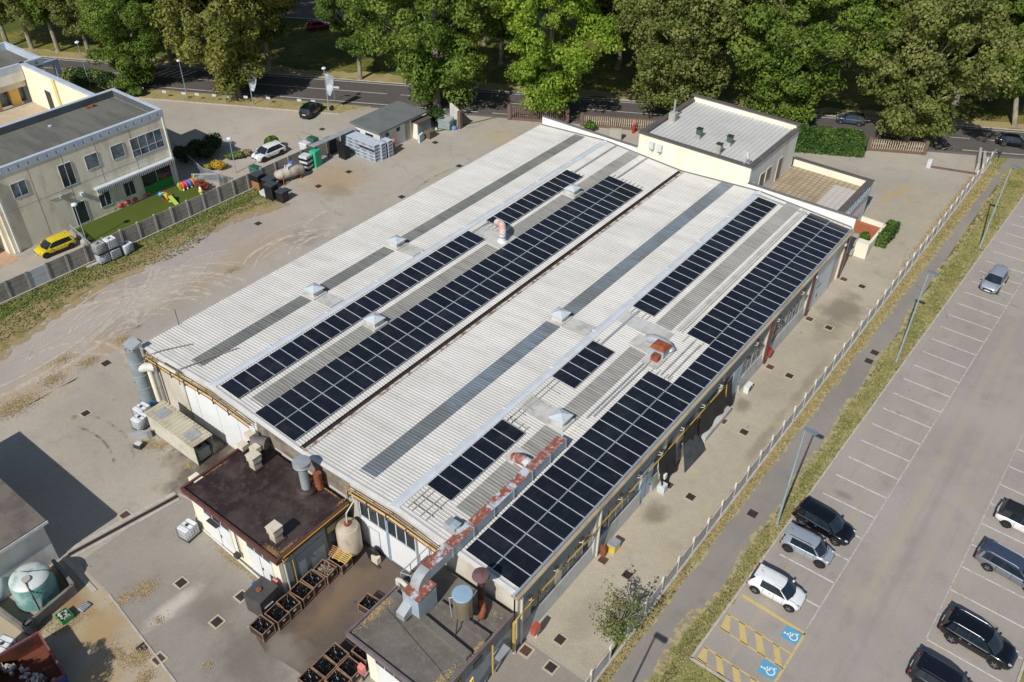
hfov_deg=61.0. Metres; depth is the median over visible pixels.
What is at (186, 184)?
toy tunnel
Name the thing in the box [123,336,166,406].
tall duct
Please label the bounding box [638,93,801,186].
office block
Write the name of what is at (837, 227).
solar panel
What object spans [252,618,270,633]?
parts heap
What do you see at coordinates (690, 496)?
drain cover
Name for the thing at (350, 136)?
stacking crate
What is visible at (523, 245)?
solar panel
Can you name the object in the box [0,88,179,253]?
beige building
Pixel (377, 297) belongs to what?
solar panel
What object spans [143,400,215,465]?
storage shelter
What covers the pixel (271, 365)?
solar panel
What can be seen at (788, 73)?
plane tree
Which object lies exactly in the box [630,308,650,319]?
mounting rails
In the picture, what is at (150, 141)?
window
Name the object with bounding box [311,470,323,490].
rusty exhaust
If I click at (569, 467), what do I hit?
solar panel
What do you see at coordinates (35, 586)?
water tank
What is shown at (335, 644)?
metal bin
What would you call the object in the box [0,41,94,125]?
courtyard wing
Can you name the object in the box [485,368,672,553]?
mounting rails
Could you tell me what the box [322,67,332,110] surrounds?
flag pole
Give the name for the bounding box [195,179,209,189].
red shrub
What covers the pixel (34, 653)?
waste skip
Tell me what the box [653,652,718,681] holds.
lawn grass
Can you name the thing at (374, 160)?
stacking crate
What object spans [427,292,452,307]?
solar panel
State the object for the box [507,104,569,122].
road railing
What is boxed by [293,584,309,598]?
parts heap
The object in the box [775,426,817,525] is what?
street lamp
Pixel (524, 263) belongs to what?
solar panel
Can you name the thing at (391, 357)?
solar panel
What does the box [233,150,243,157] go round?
bed shrub
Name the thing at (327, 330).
solar panel
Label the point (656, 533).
side paving
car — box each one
[33,230,76,258]
[251,140,286,162]
[298,101,322,118]
[305,19,329,31]
[746,564,806,612]
[779,522,834,568]
[792,496,855,545]
[836,112,865,126]
[905,651,970,681]
[937,606,1018,669]
[974,538,1023,589]
[979,263,1010,293]
[994,498,1023,532]
[995,131,1023,149]
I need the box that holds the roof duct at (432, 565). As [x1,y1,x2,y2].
[410,434,566,590]
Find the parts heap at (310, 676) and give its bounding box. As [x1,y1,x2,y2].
[301,670,320,681]
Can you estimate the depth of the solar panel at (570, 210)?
87.85 m
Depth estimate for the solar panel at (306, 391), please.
66.00 m
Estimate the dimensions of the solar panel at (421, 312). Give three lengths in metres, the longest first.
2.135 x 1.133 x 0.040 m
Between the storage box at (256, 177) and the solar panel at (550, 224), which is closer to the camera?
the solar panel at (550, 224)
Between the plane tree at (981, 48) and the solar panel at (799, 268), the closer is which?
the solar panel at (799, 268)
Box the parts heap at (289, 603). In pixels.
[280,595,297,610]
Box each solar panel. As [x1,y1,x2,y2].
[220,378,249,398]
[233,371,261,390]
[245,363,274,382]
[255,405,285,426]
[257,356,285,374]
[267,397,297,417]
[269,348,297,367]
[275,419,305,440]
[279,389,309,409]
[280,342,308,359]
[287,410,317,431]
[291,335,319,352]
[291,381,321,400]
[299,402,329,423]
[302,328,329,345]
[303,373,332,392]
[311,394,341,414]
[313,321,340,338]
[315,365,343,384]
[323,386,352,406]
[324,315,351,331]
[326,358,354,376]
[334,308,361,324]
[334,378,363,397]
[337,351,365,369]
[345,302,371,318]
[345,370,374,389]
[348,344,376,362]
[355,296,380,311]
[356,363,385,382]
[358,337,386,354]
[364,290,390,305]
[367,356,395,374]
[369,330,396,347]
[374,284,399,299]
[377,348,406,366]
[379,323,406,340]
[383,278,408,293]
[388,341,415,359]
[389,317,415,333]
[393,272,417,287]
[398,310,425,326]
[398,335,425,352]
[402,267,427,281]
[408,304,434,320]
[408,328,435,345]
[410,261,435,275]
[417,321,444,338]
[418,298,443,314]
[419,256,444,270]
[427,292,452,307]
[427,315,454,331]
[427,475,461,500]
[428,251,452,264]
[436,246,460,259]
[436,286,461,301]
[436,309,462,324]
[438,465,472,490]
[444,240,468,253]
[445,280,470,295]
[445,302,471,318]
[450,455,483,480]
[453,235,476,248]
[453,275,478,289]
[454,296,480,312]
[461,231,484,243]
[461,269,486,283]
[461,446,494,470]
[463,290,489,305]
[465,539,502,568]
[470,264,494,277]
[472,284,497,299]
[472,437,504,460]
[477,527,513,556]
[478,258,503,272]
[480,279,505,293]
[482,428,514,450]
[486,216,508,225]
[486,253,510,266]
[488,273,513,287]
[489,516,525,544]
[492,419,524,441]
[492,557,530,588]
[493,211,516,223]
[494,248,518,261]
[497,268,521,282]
[500,506,536,532]
[501,207,523,218]
[502,243,526,256]
[504,262,529,276]
[504,546,541,575]
[508,202,530,214]
[509,238,533,250]
[512,257,536,270]
[512,495,546,521]
[515,198,537,209]
[516,534,552,563]
[517,233,540,245]
[520,252,544,265]
[522,194,544,205]
[522,485,556,510]
[524,228,547,240]
[527,246,551,259]
[527,523,563,551]
[529,190,550,200]
[531,223,555,235]
[532,474,567,499]
[535,185,556,196]
[535,241,558,254]
[537,512,573,539]
[539,219,561,230]
[542,182,563,192]
[542,236,565,249]
[543,465,577,489]
[545,214,568,226]
[548,177,569,187]
[548,501,583,528]
[549,232,572,244]
[552,209,575,221]
[552,369,582,388]
[553,455,586,479]
[555,173,576,183]
[556,227,579,239]
[559,205,582,216]
[559,491,593,517]
[560,361,590,380]
[561,170,582,179]
[563,222,586,234]
[563,446,596,469]
[566,201,588,211]
[569,355,598,372]
[569,481,603,506]
[570,217,593,229]
[572,196,594,207]
[572,437,605,459]
[577,213,599,224]
[577,348,606,365]
[578,471,613,496]
[579,192,601,203]
[581,428,614,450]
[583,208,605,220]
[585,188,606,198]
[585,341,613,358]
[588,461,622,485]
[590,204,612,215]
[591,184,612,194]
[591,419,622,441]
[596,200,618,210]
[597,180,619,190]
[598,452,631,475]
[600,411,631,432]
[602,195,624,206]
[603,176,625,185]
[607,442,639,465]
[608,402,639,423]
[609,191,630,202]
[615,187,636,197]
[616,434,648,456]
[617,394,648,415]
[620,183,641,193]
[624,425,656,447]
[625,386,655,406]
[633,300,660,316]
[633,379,663,398]
[633,416,664,438]
[640,294,666,309]
[641,371,671,390]
[641,408,673,429]
[647,288,673,303]
[649,400,680,420]
[654,282,680,297]
[657,392,688,412]
[661,276,686,291]
[665,383,696,403]
[668,271,693,285]
[673,376,703,395]
[674,265,699,279]
[680,260,705,273]
[680,368,710,387]
[686,254,711,268]
[687,327,715,344]
[688,361,717,379]
[693,249,717,262]
[694,321,721,337]
[695,354,724,372]
[699,244,723,257]
[700,314,727,331]
[702,347,731,364]
[704,239,729,252]
[707,308,734,324]
[708,340,737,357]
[710,234,735,246]
[713,302,740,317]
[715,333,744,350]
[716,229,740,241]
[719,296,746,311]
[722,224,746,236]
[722,327,750,343]
[726,290,752,305]
[728,219,751,231]
[728,320,756,336]
[732,284,758,299]
[733,215,756,226]
[735,313,762,329]
[738,210,761,222]
[738,278,763,293]
[741,307,768,323]
[744,206,766,217]
[744,273,769,287]
[747,301,774,316]
[748,201,771,212]
[749,267,775,281]
[753,295,780,310]
[754,197,776,208]
[755,262,780,275]
[759,289,785,304]
[760,256,786,270]
[765,284,791,298]
[766,251,791,264]
[770,278,796,292]
[772,246,795,259]
[776,272,801,286]
[777,241,801,254]
[781,267,806,281]
[782,236,806,248]
[786,261,812,275]
[787,231,811,243]
[792,227,815,238]
[792,256,816,269]
[796,222,820,234]
[797,251,822,264]
[801,217,825,229]
[802,246,826,258]
[806,213,829,224]
[807,241,831,253]
[812,236,836,248]
[816,231,840,243]
[821,226,845,238]
[826,221,849,233]
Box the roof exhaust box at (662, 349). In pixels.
[640,334,675,368]
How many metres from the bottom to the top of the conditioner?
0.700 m
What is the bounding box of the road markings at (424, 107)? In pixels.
[42,58,1023,154]
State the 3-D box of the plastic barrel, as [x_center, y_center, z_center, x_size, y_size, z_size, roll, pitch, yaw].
[-31.098,18.470,56.065,0.720,1.000,0.720,26,45,29]
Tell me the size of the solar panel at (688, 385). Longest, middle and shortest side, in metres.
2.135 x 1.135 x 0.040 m
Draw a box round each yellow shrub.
[202,163,211,170]
[210,159,225,169]
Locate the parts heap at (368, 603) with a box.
[361,597,376,609]
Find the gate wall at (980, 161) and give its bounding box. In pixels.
[974,147,986,173]
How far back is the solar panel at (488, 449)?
60.99 m
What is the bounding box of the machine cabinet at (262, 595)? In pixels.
[243,576,280,616]
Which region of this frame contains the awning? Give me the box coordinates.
[93,156,174,193]
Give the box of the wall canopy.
[309,127,356,157]
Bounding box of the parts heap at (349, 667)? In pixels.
[341,660,357,676]
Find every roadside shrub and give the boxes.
[59,67,84,83]
[68,66,94,84]
[79,67,103,84]
[94,71,116,87]
[107,77,127,90]
[117,76,139,90]
[126,85,142,95]
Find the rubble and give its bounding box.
[57,609,70,619]
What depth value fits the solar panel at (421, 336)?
71.60 m
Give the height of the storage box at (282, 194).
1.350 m
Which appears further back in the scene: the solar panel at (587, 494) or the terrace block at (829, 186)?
the terrace block at (829, 186)
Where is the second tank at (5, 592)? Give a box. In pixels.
[0,577,10,601]
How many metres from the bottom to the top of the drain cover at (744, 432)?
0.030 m
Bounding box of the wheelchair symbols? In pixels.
[761,632,798,675]
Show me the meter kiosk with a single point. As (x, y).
(616, 133)
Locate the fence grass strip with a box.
[0,189,277,351]
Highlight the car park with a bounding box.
[693,196,1023,681]
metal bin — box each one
[248,614,276,642]
[264,602,291,630]
[276,591,302,620]
[289,580,314,607]
[297,666,324,681]
[300,569,326,595]
[311,655,337,678]
[313,559,338,585]
[323,642,349,664]
[324,668,351,681]
[328,551,352,575]
[337,655,361,681]
[351,645,368,668]
[358,593,378,613]
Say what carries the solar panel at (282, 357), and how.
on the rails
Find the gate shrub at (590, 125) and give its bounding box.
[583,120,596,130]
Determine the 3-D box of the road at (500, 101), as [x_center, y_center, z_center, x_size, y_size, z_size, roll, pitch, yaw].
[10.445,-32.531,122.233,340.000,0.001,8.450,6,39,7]
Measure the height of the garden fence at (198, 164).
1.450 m
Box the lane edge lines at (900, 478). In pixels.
[805,278,1023,638]
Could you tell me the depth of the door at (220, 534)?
61.11 m
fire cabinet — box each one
[530,621,540,637]
[767,347,772,356]
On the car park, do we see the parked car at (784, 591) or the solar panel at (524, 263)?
the parked car at (784, 591)
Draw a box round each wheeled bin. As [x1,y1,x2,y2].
[248,164,260,172]
[298,140,310,149]
[306,135,318,143]
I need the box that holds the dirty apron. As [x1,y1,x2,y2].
[0,556,173,681]
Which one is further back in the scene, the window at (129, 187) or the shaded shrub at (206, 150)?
the shaded shrub at (206, 150)
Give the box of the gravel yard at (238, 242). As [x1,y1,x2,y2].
[0,203,338,417]
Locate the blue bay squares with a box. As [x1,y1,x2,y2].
[757,625,801,679]
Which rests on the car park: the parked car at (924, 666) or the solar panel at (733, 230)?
the parked car at (924, 666)
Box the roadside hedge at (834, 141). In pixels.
[794,124,866,157]
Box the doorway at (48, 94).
[45,90,54,108]
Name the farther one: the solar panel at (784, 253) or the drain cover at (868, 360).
the solar panel at (784, 253)
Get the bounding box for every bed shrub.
[224,152,234,159]
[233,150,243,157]
[242,149,251,155]
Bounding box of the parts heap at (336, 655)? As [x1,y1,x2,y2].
[326,646,345,663]
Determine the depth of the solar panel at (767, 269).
79.93 m
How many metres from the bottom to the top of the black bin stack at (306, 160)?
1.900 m
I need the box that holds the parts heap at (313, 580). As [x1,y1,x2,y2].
[304,572,321,586]
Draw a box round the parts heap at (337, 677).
[328,672,347,681]
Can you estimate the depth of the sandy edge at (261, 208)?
87.60 m
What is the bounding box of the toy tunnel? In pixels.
[177,174,195,190]
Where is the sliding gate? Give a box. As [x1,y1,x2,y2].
[926,158,981,174]
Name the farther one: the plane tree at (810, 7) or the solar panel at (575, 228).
the plane tree at (810, 7)
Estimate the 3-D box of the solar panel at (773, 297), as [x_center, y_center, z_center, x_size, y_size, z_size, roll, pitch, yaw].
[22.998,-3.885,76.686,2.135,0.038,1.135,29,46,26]
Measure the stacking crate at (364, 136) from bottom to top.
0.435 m
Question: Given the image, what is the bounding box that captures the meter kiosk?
[609,128,621,139]
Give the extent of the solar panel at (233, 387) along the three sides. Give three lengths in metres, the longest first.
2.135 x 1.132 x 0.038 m
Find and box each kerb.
[40,56,1023,130]
[62,492,179,681]
[136,97,370,113]
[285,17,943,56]
[690,195,1023,681]
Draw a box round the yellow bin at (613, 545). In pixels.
[607,536,620,554]
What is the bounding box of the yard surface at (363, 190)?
[1,118,989,681]
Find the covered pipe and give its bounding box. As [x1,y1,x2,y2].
[699,406,730,441]
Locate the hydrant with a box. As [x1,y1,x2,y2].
[632,119,635,133]
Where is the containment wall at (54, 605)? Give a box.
[0,556,77,634]
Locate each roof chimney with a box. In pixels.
[245,449,264,473]
[265,519,286,546]
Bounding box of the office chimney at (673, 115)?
[668,99,678,121]
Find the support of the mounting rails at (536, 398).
on the factory building at (396, 441)
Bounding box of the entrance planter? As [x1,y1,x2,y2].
[844,216,885,260]
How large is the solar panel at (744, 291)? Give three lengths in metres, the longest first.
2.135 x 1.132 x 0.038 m
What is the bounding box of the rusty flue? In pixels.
[472,567,489,619]
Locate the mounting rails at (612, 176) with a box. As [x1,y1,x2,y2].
[286,175,642,423]
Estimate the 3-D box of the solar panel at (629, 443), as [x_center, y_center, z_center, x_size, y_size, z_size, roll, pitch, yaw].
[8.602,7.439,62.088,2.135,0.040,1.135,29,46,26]
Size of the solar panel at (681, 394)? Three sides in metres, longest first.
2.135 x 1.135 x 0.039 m
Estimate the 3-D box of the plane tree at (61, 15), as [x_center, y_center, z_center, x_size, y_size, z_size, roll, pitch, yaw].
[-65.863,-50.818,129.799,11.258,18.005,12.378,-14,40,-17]
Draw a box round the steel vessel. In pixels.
[448,585,474,633]
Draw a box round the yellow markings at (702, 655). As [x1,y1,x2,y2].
[696,594,805,681]
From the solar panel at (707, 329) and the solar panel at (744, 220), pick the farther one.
the solar panel at (744, 220)
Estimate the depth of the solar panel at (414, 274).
78.12 m
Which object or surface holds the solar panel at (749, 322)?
on the rails
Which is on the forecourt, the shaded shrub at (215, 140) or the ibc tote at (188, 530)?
the shaded shrub at (215, 140)
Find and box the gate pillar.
[450,103,462,128]
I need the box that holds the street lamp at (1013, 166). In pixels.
[978,165,1020,247]
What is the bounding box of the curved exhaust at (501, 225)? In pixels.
[494,218,506,243]
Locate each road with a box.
[42,57,1023,156]
[282,0,1020,50]
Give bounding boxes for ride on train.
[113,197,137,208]
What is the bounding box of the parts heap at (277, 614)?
[268,607,285,621]
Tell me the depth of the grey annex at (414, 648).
52.10 m
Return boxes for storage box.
[250,170,264,190]
[261,175,275,188]
[263,180,278,200]
[275,187,289,203]
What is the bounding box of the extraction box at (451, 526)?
[442,517,461,534]
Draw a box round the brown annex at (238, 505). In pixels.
[180,440,349,593]
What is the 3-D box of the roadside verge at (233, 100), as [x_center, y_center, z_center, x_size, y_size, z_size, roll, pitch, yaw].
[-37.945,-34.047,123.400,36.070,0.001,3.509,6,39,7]
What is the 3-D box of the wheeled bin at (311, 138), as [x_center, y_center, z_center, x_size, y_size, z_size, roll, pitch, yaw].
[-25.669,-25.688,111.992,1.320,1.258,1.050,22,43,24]
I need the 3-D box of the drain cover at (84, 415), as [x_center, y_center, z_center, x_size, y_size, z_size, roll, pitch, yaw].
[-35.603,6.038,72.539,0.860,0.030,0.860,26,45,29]
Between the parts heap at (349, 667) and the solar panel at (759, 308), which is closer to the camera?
the parts heap at (349, 667)
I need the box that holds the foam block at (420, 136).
[417,132,423,142]
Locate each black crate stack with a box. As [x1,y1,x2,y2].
[323,136,336,153]
[338,144,350,159]
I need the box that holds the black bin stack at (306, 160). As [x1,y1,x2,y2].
[298,152,313,171]
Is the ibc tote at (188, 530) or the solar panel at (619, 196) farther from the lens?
the solar panel at (619, 196)
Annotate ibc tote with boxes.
[0,634,17,652]
[90,240,108,256]
[93,252,111,265]
[101,235,118,250]
[109,247,122,260]
[119,240,135,255]
[129,412,149,430]
[131,401,151,415]
[175,517,200,542]
[195,441,211,462]
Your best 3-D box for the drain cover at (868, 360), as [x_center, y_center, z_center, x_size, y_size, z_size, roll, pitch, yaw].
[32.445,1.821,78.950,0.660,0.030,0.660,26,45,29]
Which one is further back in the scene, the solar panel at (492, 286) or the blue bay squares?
the solar panel at (492, 286)
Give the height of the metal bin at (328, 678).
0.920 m
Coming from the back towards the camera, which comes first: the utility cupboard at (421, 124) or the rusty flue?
the utility cupboard at (421, 124)
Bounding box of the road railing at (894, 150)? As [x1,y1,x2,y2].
[865,136,929,154]
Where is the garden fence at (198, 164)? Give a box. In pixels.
[173,141,223,182]
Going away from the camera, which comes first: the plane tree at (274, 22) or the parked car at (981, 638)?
the parked car at (981, 638)
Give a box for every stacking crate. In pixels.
[346,133,356,140]
[353,136,363,143]
[360,134,370,138]
[360,139,370,146]
[367,137,377,141]
[367,141,378,148]
[368,150,378,155]
[368,154,379,158]
[369,157,379,162]
[375,140,385,147]
[381,137,392,144]
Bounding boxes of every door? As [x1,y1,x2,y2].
[72,200,90,225]
[204,513,235,552]
[247,547,274,580]
[357,499,418,571]
[376,664,398,681]
[774,156,782,181]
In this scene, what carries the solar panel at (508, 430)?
on the mounting rails at (442, 496)
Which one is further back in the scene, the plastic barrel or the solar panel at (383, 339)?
the solar panel at (383, 339)
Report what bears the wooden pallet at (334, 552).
on the metal bin at (342, 568)
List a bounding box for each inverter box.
[648,141,654,152]
[656,144,662,154]
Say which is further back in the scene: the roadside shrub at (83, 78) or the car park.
the roadside shrub at (83, 78)
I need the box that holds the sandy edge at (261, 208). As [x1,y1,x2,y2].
[0,196,289,359]
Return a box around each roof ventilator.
[302,282,326,300]
[362,311,387,331]
[385,234,407,250]
[546,407,574,432]
[547,307,572,326]
[562,184,582,197]
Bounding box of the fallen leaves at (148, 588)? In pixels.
[0,176,972,681]
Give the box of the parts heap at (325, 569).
[316,563,333,575]
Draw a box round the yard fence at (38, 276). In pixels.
[0,136,340,304]
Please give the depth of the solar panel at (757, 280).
78.48 m
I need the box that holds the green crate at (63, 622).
[55,607,74,625]
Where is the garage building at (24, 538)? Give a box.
[0,479,58,580]
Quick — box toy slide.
[158,191,178,205]
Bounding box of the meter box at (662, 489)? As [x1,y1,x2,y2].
[657,473,667,494]
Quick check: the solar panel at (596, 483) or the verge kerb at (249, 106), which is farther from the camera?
the verge kerb at (249, 106)
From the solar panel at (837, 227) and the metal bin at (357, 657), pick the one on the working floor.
the metal bin at (357, 657)
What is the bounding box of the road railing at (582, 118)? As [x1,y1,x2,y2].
[580,112,655,130]
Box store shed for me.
[349,100,426,144]
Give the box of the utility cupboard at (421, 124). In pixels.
[411,115,431,138]
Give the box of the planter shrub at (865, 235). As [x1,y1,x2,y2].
[858,231,870,238]
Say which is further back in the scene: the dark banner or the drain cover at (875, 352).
the dark banner
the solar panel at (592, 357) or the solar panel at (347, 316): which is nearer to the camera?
the solar panel at (592, 357)
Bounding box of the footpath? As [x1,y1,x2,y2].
[609,158,1023,681]
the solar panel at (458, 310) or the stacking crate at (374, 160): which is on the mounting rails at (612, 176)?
the solar panel at (458, 310)
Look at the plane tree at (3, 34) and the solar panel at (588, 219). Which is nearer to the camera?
the solar panel at (588, 219)
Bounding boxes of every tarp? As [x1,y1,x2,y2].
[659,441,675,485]
[683,415,697,444]
[699,376,732,437]
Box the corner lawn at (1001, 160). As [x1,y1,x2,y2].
[989,157,1023,184]
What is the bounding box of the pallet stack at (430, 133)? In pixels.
[424,128,435,138]
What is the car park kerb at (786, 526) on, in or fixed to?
on the car park
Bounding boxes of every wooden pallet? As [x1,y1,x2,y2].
[328,545,342,560]
[332,549,352,564]
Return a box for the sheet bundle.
[128,430,152,438]
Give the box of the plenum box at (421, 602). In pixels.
[396,580,436,621]
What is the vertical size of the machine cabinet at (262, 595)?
1.900 m
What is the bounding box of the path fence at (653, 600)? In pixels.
[585,149,996,681]
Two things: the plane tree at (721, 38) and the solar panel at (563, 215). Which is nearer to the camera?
the solar panel at (563, 215)
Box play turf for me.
[71,185,205,241]
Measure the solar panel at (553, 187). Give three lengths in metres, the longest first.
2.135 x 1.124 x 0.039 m
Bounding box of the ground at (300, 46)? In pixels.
[0,0,1023,681]
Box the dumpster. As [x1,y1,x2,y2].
[437,114,453,129]
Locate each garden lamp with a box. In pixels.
[71,202,85,237]
[75,41,90,87]
[176,59,187,98]
[226,137,236,172]
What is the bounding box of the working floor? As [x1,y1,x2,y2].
[256,539,408,673]
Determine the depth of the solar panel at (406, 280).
77.39 m
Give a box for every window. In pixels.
[10,179,29,198]
[57,161,77,187]
[83,152,100,170]
[98,190,112,207]
[110,142,125,159]
[123,180,136,196]
[129,128,164,157]
[140,164,174,196]
[203,509,230,532]
[246,543,271,564]
[375,660,401,681]
[473,655,482,669]
[758,171,764,185]
[764,165,771,181]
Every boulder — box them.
[76,232,84,239]
[80,238,88,245]
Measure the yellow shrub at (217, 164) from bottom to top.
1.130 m
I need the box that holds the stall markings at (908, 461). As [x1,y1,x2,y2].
[780,215,1023,681]
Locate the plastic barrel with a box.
[22,618,37,635]
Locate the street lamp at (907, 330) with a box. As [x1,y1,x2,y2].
[895,270,939,361]
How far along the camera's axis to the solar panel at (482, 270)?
79.11 m
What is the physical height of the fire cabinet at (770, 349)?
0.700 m
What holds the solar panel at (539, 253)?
on the mounting rails at (612, 176)
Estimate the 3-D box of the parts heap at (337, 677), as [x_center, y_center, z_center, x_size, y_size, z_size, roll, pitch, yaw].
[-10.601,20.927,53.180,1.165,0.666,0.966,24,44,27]
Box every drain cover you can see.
[78,408,92,417]
[101,360,110,365]
[117,509,132,519]
[136,641,147,652]
[149,650,168,667]
[172,576,189,589]
[208,614,225,629]
[233,589,244,603]
[516,642,535,658]
[542,658,559,675]
[551,631,568,647]
[595,555,611,566]
[619,568,635,581]
[667,479,676,490]
[683,491,697,502]
[721,418,729,425]
[737,427,750,436]
[747,509,757,517]
[763,363,776,370]
[783,371,795,379]
[803,315,815,322]
[823,324,834,331]
[838,276,848,282]
[856,283,866,289]
[864,358,873,363]
[870,349,878,355]
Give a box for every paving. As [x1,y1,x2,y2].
[0,230,75,268]
[0,248,19,267]
[0,353,234,567]
[79,494,584,681]
[526,189,959,678]
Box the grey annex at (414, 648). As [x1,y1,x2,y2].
[345,548,516,681]
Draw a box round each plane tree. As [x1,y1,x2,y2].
[0,0,37,49]
[0,3,14,42]
[17,0,62,51]
[36,0,101,58]
[73,0,162,87]
[120,0,180,65]
[149,0,296,97]
[175,0,224,32]
[207,0,297,72]
[312,0,396,79]
[336,0,510,109]
[387,0,451,39]
[465,0,524,65]
[476,4,486,46]
[489,0,625,116]
[542,0,586,44]
[594,0,651,69]
[609,0,787,110]
[694,1,750,73]
[706,1,779,62]
[709,0,907,124]
[788,0,833,38]
[851,0,932,87]
[854,0,1023,148]
[941,0,1023,104]
[966,6,1021,94]
[976,0,1023,127]
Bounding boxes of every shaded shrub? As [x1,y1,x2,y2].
[172,145,198,162]
[185,139,203,157]
[198,142,214,158]
[202,132,221,151]
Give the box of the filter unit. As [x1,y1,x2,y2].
[237,429,269,451]
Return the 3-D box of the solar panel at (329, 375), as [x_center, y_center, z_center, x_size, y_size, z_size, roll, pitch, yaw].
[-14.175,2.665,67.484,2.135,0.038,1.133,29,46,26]
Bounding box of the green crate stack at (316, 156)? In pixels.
[309,147,322,167]
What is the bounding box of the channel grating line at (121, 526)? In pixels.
[68,495,177,555]
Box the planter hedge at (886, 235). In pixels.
[874,219,901,247]
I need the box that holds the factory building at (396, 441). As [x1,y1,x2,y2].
[142,115,857,651]
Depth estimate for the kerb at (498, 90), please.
127.69 m
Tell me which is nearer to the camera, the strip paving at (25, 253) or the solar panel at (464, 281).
the solar panel at (464, 281)
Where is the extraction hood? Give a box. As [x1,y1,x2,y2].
[507,452,531,466]
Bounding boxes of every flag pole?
[244,63,255,104]
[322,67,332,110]
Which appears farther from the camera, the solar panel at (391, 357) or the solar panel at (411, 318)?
the solar panel at (411, 318)
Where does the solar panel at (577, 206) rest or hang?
on the mounting rails at (612, 176)
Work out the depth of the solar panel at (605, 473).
59.87 m
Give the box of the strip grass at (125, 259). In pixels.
[0,187,272,339]
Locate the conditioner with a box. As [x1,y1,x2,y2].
[743,381,752,393]
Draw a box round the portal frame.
[43,58,61,76]
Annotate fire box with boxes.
[271,578,279,587]
[357,662,366,680]
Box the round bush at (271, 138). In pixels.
[263,135,279,143]
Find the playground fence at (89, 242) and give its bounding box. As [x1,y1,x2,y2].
[70,174,219,242]
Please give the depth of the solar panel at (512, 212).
86.91 m
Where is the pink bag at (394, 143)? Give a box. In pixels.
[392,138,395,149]
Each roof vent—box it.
[696,127,703,138]
[715,142,723,154]
[726,134,734,146]
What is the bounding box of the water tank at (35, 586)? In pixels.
[8,561,60,611]
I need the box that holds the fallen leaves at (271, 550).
[206,462,347,559]
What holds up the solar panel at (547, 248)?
on the mounting rails at (612, 176)
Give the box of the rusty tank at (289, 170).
[274,160,304,184]
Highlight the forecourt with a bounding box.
[0,92,492,282]
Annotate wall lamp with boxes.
[526,593,532,600]
[552,564,558,571]
[578,535,584,542]
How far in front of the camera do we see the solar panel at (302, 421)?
63.59 m
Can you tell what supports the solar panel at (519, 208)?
on the rails
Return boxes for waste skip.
[0,631,68,681]
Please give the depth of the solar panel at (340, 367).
68.18 m
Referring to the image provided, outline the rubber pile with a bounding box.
[367,546,379,560]
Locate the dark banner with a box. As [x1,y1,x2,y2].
[359,144,373,151]
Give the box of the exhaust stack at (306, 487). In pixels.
[292,455,319,497]
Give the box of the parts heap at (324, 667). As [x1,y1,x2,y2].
[315,659,334,676]
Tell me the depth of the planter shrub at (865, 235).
93.26 m
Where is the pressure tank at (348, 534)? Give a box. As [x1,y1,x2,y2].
[335,501,362,560]
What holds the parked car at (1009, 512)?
on the car park
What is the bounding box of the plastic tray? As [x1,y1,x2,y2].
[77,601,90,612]
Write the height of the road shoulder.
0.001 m
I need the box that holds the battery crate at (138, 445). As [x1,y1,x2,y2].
[133,441,144,449]
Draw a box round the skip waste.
[0,662,55,681]
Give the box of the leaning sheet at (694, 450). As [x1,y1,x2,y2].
[683,434,705,472]
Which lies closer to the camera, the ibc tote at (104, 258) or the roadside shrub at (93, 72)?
the ibc tote at (104, 258)
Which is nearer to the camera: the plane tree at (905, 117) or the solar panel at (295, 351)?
the solar panel at (295, 351)
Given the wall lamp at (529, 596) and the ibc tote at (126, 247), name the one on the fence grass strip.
the ibc tote at (126, 247)
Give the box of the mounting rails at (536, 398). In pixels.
[508,339,599,421]
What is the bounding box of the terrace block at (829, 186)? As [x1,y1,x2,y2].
[767,156,874,219]
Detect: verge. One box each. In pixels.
[22,48,1023,129]
[133,89,365,112]
[598,167,998,681]
[649,172,1023,681]
[651,660,721,681]
[1020,670,1023,681]
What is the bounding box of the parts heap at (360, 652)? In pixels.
[355,648,366,659]
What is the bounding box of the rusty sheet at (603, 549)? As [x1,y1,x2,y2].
[600,544,606,556]
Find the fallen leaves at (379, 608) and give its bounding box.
[352,587,501,681]
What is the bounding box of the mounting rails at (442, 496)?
[407,404,533,520]
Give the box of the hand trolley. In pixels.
[370,546,380,568]
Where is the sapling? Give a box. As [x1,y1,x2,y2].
[589,577,653,646]
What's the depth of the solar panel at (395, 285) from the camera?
76.66 m
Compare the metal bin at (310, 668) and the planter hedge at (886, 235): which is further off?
the planter hedge at (886, 235)
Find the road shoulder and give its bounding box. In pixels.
[72,82,1023,158]
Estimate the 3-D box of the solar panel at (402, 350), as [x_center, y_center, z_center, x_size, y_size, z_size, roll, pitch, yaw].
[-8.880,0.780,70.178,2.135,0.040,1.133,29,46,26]

